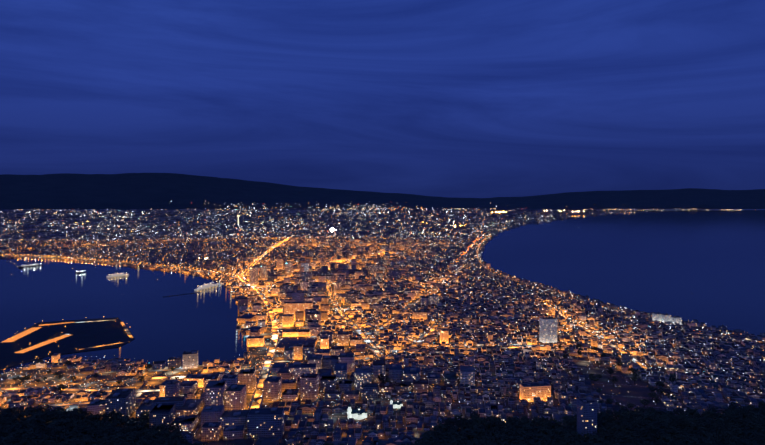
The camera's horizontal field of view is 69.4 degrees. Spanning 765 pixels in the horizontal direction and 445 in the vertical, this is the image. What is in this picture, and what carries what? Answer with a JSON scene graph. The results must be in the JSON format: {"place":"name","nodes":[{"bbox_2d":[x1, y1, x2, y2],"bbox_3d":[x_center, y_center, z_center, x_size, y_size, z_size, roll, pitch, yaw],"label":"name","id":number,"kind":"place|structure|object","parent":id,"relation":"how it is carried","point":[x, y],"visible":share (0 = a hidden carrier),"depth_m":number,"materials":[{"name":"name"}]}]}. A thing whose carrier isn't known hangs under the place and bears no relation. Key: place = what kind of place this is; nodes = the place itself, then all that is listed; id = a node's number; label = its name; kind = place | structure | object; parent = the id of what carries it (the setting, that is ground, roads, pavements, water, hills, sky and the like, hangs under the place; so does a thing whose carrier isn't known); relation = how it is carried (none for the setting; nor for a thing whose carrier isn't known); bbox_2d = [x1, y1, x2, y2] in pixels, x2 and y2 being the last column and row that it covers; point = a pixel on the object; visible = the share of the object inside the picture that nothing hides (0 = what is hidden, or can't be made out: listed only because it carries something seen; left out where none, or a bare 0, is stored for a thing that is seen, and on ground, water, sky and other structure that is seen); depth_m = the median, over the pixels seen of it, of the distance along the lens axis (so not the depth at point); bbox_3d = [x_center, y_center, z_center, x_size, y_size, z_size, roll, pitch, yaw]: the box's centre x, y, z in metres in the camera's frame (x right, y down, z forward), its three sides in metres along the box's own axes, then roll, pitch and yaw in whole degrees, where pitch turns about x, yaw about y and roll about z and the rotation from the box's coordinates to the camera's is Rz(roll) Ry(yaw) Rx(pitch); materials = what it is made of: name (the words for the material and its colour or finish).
{"place":"outdoors","nodes":[
{"label":"outdoors","id":0,"kind":"place"},
{"bbox_2d":[0,317,134,370],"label":"island ground","id":1,"kind":"structure","parent":0,"point":[83,333],"depth_m":1359.53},
{"bbox_2d":[2,322,73,352],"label":"harbour island yards","id":2,"kind":"structure","parent":1,"relation":"on","point":[22,334],"depth_m":1369.10,"materials":[{"name":"orange concrete"}]},
{"bbox_2d":[0,257,248,373],"bbox_3d":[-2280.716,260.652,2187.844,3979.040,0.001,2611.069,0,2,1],"label":"bay water","id":3,"kind":"structure","parent":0,"point":[203,322],"depth_m":1801.55,"materials":[{"name":"blue liquid"}]},
{"bbox_2d":[18,263,42,267],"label":"ship","id":4,"kind":"object","parent":3,"relation":"on","point":[30,265],"visible":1,"depth_m":2922.96,"materials":[{"name":"white metal"}]},
{"bbox_2d":[106,273,128,277],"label":"ship","id":5,"kind":"object","parent":3,"relation":"on","point":[117,275],"visible":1,"depth_m":2530.07,"materials":[{"name":"white metal"}]},
{"bbox_2d":[194,282,217,290],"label":"ship memorial hull","id":6,"kind":"object","parent":3,"relation":"on","point":[204,286],"visible":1,"depth_m":2176.22,"materials":[{"name":"white metal"}]},
{"bbox_2d":[348,407,366,419],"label":"church walls","id":7,"kind":"structure","parent":0,"point":[359,417],"depth_m":861.32,"materials":[{"name":"white paint"}]},
{"bbox_2d":[348,402,366,414],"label":"church roofs","id":8,"kind":"structure","parent":7,"relation":"on","point":[358,412],"depth_m":863.57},
{"bbox_2d":[0,173,764,208],"bbox_3d":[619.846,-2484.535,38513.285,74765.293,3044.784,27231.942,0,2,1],"label":"distant mountains","id":9,"kind":"structure","parent":0,"point":[121,191],"depth_m":39560.26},
{"bbox_2d":[0,208,764,444],"bbox_3d":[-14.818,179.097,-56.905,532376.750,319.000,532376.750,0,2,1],"label":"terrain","id":10,"kind":"structure","parent":0,"point":[259,352],"depth_m":1106.03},
{"bbox_2d":[13,408,23,413],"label":"tree","id":11,"kind":"object","parent":10,"relation":"on","point":[18,410],"visible":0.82,"depth_m":863.11,"materials":[{"name":"green plant"}]},
{"bbox_2d":[17,411,29,417],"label":"tree","id":12,"kind":"object","parent":10,"relation":"on","point":[24,414],"visible":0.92,"depth_m":849.10,"materials":[{"name":"green plant"}]},
{"bbox_2d":[22,405,34,414],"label":"tree","id":13,"kind":"object","parent":10,"relation":"on","point":[29,409],"visible":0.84,"depth_m":861.98,"materials":[{"name":"green plant"}]},
{"bbox_2d":[51,411,63,418],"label":"tree","id":14,"kind":"object","parent":10,"relation":"on","point":[57,414],"visible":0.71,"depth_m":841.47,"materials":[{"name":"green plant"}]},
{"bbox_2d":[51,407,65,412],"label":"tree","id":15,"kind":"object","parent":10,"relation":"on","point":[58,409],"visible":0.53,"depth_m":859.98,"materials":[{"name":"green plant"}]},
{"bbox_2d":[54,384,66,393],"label":"tree","id":16,"kind":"object","parent":10,"relation":"on","point":[62,386],"visible":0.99,"depth_m":969.54,"materials":[{"name":"green plant"}]},
{"bbox_2d":[67,408,80,416],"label":"tree","id":17,"kind":"object","parent":10,"relation":"on","point":[75,409],"visible":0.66,"depth_m":852.52,"materials":[{"name":"green plant"}]},
{"bbox_2d":[71,411,82,420],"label":"tree","id":18,"kind":"object","parent":10,"relation":"on","point":[76,414],"visible":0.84,"depth_m":835.58,"materials":[{"name":"green plant"}]},
{"bbox_2d":[82,415,95,421],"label":"tree","id":19,"kind":"object","parent":10,"relation":"on","point":[88,418],"visible":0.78,"depth_m":832.29,"materials":[{"name":"green plant"}]},
{"bbox_2d":[91,414,99,420],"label":"tree","id":20,"kind":"object","parent":10,"relation":"on","point":[95,416],"visible":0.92,"depth_m":831.81,"materials":[{"name":"green plant"}]},
{"bbox_2d":[101,412,108,419],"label":"tree","id":21,"kind":"object","parent":10,"relation":"on","point":[104,415],"visible":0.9,"depth_m":833.96,"materials":[{"name":"green plant"}]},
{"bbox_2d":[108,409,119,421],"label":"tree","id":22,"kind":"object","parent":10,"relation":"on","point":[110,414],"visible":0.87,"depth_m":843.87,"materials":[{"name":"green plant"}]},
{"bbox_2d":[113,412,122,419],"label":"tree","id":23,"kind":"object","parent":10,"relation":"on","point":[116,414],"visible":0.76,"depth_m":839.58,"materials":[{"name":"green plant"}]},
{"bbox_2d":[113,415,122,421],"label":"tree","id":24,"kind":"object","parent":10,"relation":"on","point":[118,418],"visible":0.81,"depth_m":826.30,"materials":[{"name":"green plant"}]},
{"bbox_2d":[0,255,241,278],"bbox_3d":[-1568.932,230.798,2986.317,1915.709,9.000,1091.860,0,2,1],"label":"seawall","id":25,"kind":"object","parent":10,"relation":"on","point":[124,262],"visible":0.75,"depth_m":3081.94,"materials":[{"name":"concrete"}]},
{"bbox_2d":[127,419,134,426],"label":"tree","id":26,"kind":"object","parent":10,"relation":"on","point":[129,422],"visible":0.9,"depth_m":809.61,"materials":[{"name":"green plant"}]},
{"bbox_2d":[137,374,145,382],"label":"tree","id":27,"kind":"object","parent":10,"relation":"on","point":[142,377],"visible":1,"depth_m":1030.34,"materials":[{"name":"green plant"}]},
{"bbox_2d":[139,415,148,421],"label":"tree","id":28,"kind":"object","parent":10,"relation":"on","point":[142,418],"visible":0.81,"depth_m":830.27,"materials":[{"name":"green plant"}]},
{"bbox_2d":[139,410,149,420],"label":"tree","id":29,"kind":"object","parent":10,"relation":"on","point":[146,413],"visible":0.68,"depth_m":850.88,"materials":[{"name":"green plant"}]},
{"bbox_2d":[156,425,167,430],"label":"tree","id":30,"kind":"object","parent":10,"relation":"on","point":[166,428],"visible":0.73,"depth_m":794.49,"materials":[{"name":"green plant"}]},
{"bbox_2d":[167,422,181,431],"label":"tree","id":31,"kind":"object","parent":10,"relation":"on","point":[173,427],"visible":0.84,"depth_m":798.42,"materials":[{"name":"green plant"}]},
{"bbox_2d":[169,428,182,434],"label":"tree","id":32,"kind":"object","parent":10,"relation":"on","point":[176,430],"visible":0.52,"depth_m":771.32,"materials":[{"name":"green plant"}]},
{"bbox_2d":[163,292,198,296],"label":"breakwater","id":33,"kind":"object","parent":10,"relation":"on","point":[181,294],"depth_m":2031.39,"materials":[{"name":"concrete"}]},
{"bbox_2d":[0,261,645,408],"bbox_3d":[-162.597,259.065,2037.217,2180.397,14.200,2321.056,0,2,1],"label":"street lamp poles","id":34,"kind":"object","parent":10,"relation":"on","point":[275,349],"visible":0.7,"depth_m":1224.03,"materials":[{"name":"metal"}]},
{"bbox_2d":[0,209,676,240],"bbox_3d":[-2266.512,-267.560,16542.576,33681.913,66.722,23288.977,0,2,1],"label":"distant city buildings","id":35,"kind":"structure","parent":10,"relation":"on","point":[44,232],"depth_m":8866.51,"materials":[{"name":"grey concrete"}]},
{"bbox_2d":[1,203,740,261],"bbox_3d":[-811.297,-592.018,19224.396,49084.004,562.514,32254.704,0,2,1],"label":"city lights","id":36,"kind":"object","parent":10,"relation":"on","point":[332,229],"visible":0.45,"depth_m":8941.15},
{"bbox_2d":[1,236,761,444],"bbox_3d":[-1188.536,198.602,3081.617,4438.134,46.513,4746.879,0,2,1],"label":"city rooftop plant","id":37,"kind":"object","parent":10,"relation":"on","point":[229,428],"visible":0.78,"depth_m":1462.53,"materials":[{"name":"concrete"}]},
{"bbox_2d":[378,374,385,382],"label":"tree","id":38,"kind":"object","parent":10,"relation":"on","point":[382,376],"visible":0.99,"depth_m":1023.81,"materials":[{"name":"green plant"}]},
{"bbox_2d":[0,236,764,444],"bbox_3d":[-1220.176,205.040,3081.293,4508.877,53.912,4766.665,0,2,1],"label":"city buildings","id":39,"kind":"structure","parent":10,"relation":"on","point":[224,400],"depth_m":1238.91,"materials":[{"name":"grey concrete"}]},
{"bbox_2d":[0,228,764,438],"bbox_3d":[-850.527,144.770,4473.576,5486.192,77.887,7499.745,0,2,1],"label":"street lamps","id":40,"kind":"object","parent":10,"relation":"on","point":[327,316],"visible":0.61,"depth_m":1561.41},
{"bbox_2d":[165,259,681,438],"bbox_3d":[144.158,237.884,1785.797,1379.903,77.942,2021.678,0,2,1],"label":"large buildings","id":41,"kind":"structure","parent":10,"relation":"on","point":[262,424],"depth_m":1191.08,"materials":[{"name":"beige concrete"}]},
{"bbox_2d":[165,258,681,415],"bbox_3d":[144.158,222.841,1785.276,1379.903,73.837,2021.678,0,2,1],"label":"landmark rooftops","id":42,"kind":"object","parent":41,"relation":"on","point":[445,329],"visible":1,"depth_m":1010.84,"materials":[{"name":"concrete"}]},
{"bbox_2d":[433,430,442,436],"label":"tree","id":43,"kind":"object","parent":10,"relation":"on","point":[437,432],"visible":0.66,"depth_m":774.34,"materials":[{"name":"green plant"}]},
{"bbox_2d":[436,422,446,430],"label":"tree","id":44,"kind":"object","parent":10,"relation":"on","point":[442,426],"visible":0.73,"depth_m":797.22,"materials":[{"name":"green plant"}]},
{"bbox_2d":[445,417,455,427],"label":"tree","id":45,"kind":"object","parent":10,"relation":"on","point":[450,421],"visible":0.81,"depth_m":805.95,"materials":[{"name":"green plant"}]},
{"bbox_2d":[453,413,464,422],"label":"tree","id":46,"kind":"object","parent":10,"relation":"on","point":[458,418],"visible":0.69,"depth_m":828.74,"materials":[{"name":"green plant"}]},
{"bbox_2d":[468,410,479,416],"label":"tree","id":47,"kind":"object","parent":10,"relation":"on","point":[474,413],"visible":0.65,"depth_m":848.42,"materials":[{"name":"green plant"}]},
{"bbox_2d":[476,415,484,424],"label":"tree","id":48,"kind":"object","parent":10,"relation":"on","point":[480,418],"visible":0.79,"depth_m":820.28,"materials":[{"name":"green plant"}]},
{"bbox_2d":[492,416,501,422],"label":"tree","id":49,"kind":"object","parent":10,"relation":"on","point":[496,419],"visible":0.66,"depth_m":822.79,"materials":[{"name":"green plant"}]},
{"bbox_2d":[510,414,520,422],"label":"tree","id":50,"kind":"object","parent":10,"relation":"on","point":[513,419],"visible":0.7,"depth_m":821.31,"materials":[{"name":"green plant"}]},
{"bbox_2d":[522,416,529,422],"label":"tree","id":51,"kind":"object","parent":10,"relation":"on","point":[527,420],"visible":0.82,"depth_m":821.63,"materials":[{"name":"green plant"}]},
{"bbox_2d":[538,416,547,424],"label":"tree","id":52,"kind":"object","parent":10,"relation":"on","point":[542,418],"visible":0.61,"depth_m":819.98,"materials":[{"name":"green plant"}]},
{"bbox_2d":[555,420,563,427],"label":"tree","id":53,"kind":"object","parent":10,"relation":"on","point":[560,423],"visible":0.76,"depth_m":802.22,"materials":[{"name":"green plant"}]},
{"bbox_2d":[566,417,576,426],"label":"tree","id":54,"kind":"object","parent":10,"relation":"on","point":[572,422],"visible":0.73,"depth_m":818.36,"materials":[{"name":"green plant"}]},
{"bbox_2d":[591,374,598,380],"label":"tree","id":55,"kind":"object","parent":10,"relation":"on","point":[595,379],"visible":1,"depth_m":1025.76,"materials":[{"name":"green plant"}]},
{"bbox_2d":[598,415,608,420],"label":"tree","id":56,"kind":"object","parent":10,"relation":"on","point":[605,417],"visible":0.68,"depth_m":825.95,"materials":[{"name":"green plant"}]},
{"bbox_2d":[606,368,614,376],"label":"tree","id":57,"kind":"object","parent":10,"relation":"on","point":[610,371],"visible":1,"depth_m":1068.50,"materials":[{"name":"green plant"}]},
{"bbox_2d":[609,376,618,385],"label":"tree","id":58,"kind":"object","parent":10,"relation":"on","point":[614,378],"visible":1,"depth_m":1016.10,"materials":[{"name":"green plant"}]},
{"bbox_2d":[618,405,629,411],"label":"tree","id":59,"kind":"object","parent":10,"relation":"on","point":[622,407],"visible":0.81,"depth_m":869.48,"materials":[{"name":"green plant"}]},
{"bbox_2d":[631,375,638,383],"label":"tree","id":60,"kind":"object","parent":10,"relation":"on","point":[634,378],"visible":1,"depth_m":1027.80,"materials":[{"name":"green plant"}]},
{"bbox_2d":[631,368,640,375],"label":"tree","id":61,"kind":"object","parent":10,"relation":"on","point":[633,371],"visible":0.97,"depth_m":1056.33,"materials":[{"name":"green plant"}]},
{"bbox_2d":[634,405,644,411],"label":"tree","id":62,"kind":"object","parent":10,"relation":"on","point":[640,408],"visible":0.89,"depth_m":870.90,"materials":[{"name":"green plant"}]},
{"bbox_2d":[639,399,649,406],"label":"tree","id":63,"kind":"object","parent":10,"relation":"on","point":[643,402],"visible":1,"depth_m":909.72,"materials":[{"name":"green plant"}]},
{"bbox_2d":[657,386,666,394],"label":"tree","id":64,"kind":"object","parent":10,"relation":"on","point":[660,389],"visible":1,"depth_m":969.39,"materials":[{"name":"green plant"}]},
{"bbox_2d":[668,375,677,381],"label":"tree","id":65,"kind":"object","parent":10,"relation":"on","point":[670,376],"visible":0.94,"depth_m":1021.26,"materials":[{"name":"green plant"}]},
{"bbox_2d":[674,407,683,414],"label":"tree","id":66,"kind":"object","parent":10,"relation":"on","point":[678,411],"visible":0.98,"depth_m":859.85,"materials":[{"name":"green plant"}]},
{"bbox_2d":[707,406,719,411],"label":"tree","id":67,"kind":"object","parent":10,"relation":"on","point":[712,408],"visible":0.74,"depth_m":870.47,"materials":[{"name":"green plant"}]},
{"bbox_2d":[729,401,737,408],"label":"tree","id":68,"kind":"object","parent":10,"relation":"on","point":[733,404],"visible":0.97,"depth_m":882.56,"materials":[{"name":"green plant"}]},
{"bbox_2d":[744,404,753,411],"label":"tree","id":69,"kind":"object","parent":10,"relation":"on","point":[749,407],"visible":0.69,"depth_m":869.39,"materials":[{"name":"green plant"}]},
{"bbox_2d":[0,231,764,441],"bbox_3d":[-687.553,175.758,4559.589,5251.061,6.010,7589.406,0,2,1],"label":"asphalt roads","id":70,"kind":"structure","parent":0,"point":[257,398],"depth_m":1153.90,"materials":[{"name":"asphalt"}]},
{"bbox_2d":[0,239,754,434],"bbox_3d":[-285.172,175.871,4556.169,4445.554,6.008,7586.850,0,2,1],"label":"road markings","id":71,"kind":"object","parent":70,"relation":"on","point":[368,359],"visible":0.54,"depth_m":1161.06,"materials":[{"name":"paint"}]},
{"bbox_2d":[1,243,761,408],"bbox_3d":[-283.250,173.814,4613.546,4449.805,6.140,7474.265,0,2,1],"label":"street","id":72,"kind":"structure","parent":70,"relation":"on","point":[261,368],"depth_m":1345.45,"materials":[{"name":"orange asphalt"}]},
{"bbox_2d":[0,0,764,197],"label":"sky","id":73,"kind":"structure","parent":0,"point":[437,98],"materials":[{"name":"blue"}]},
{"bbox_2d":[390,400,402,408],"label":"church walls","id":74,"kind":"structure","parent":0,"point":[396,405],"depth_m":907.87,"materials":[{"name":"white paint"}]},
{"bbox_2d":[390,396,402,404],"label":"church roofs","id":75,"kind":"structure","parent":74,"relation":"on","point":[397,403],"depth_m":909.60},
{"bbox_2d":[481,209,764,335],"bbox_3d":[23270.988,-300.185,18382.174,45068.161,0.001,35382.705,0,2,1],"label":"sea","id":76,"kind":"structure","parent":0,"point":[706,267],"depth_m":3252.27,"materials":[{"name":"blue liquid"}]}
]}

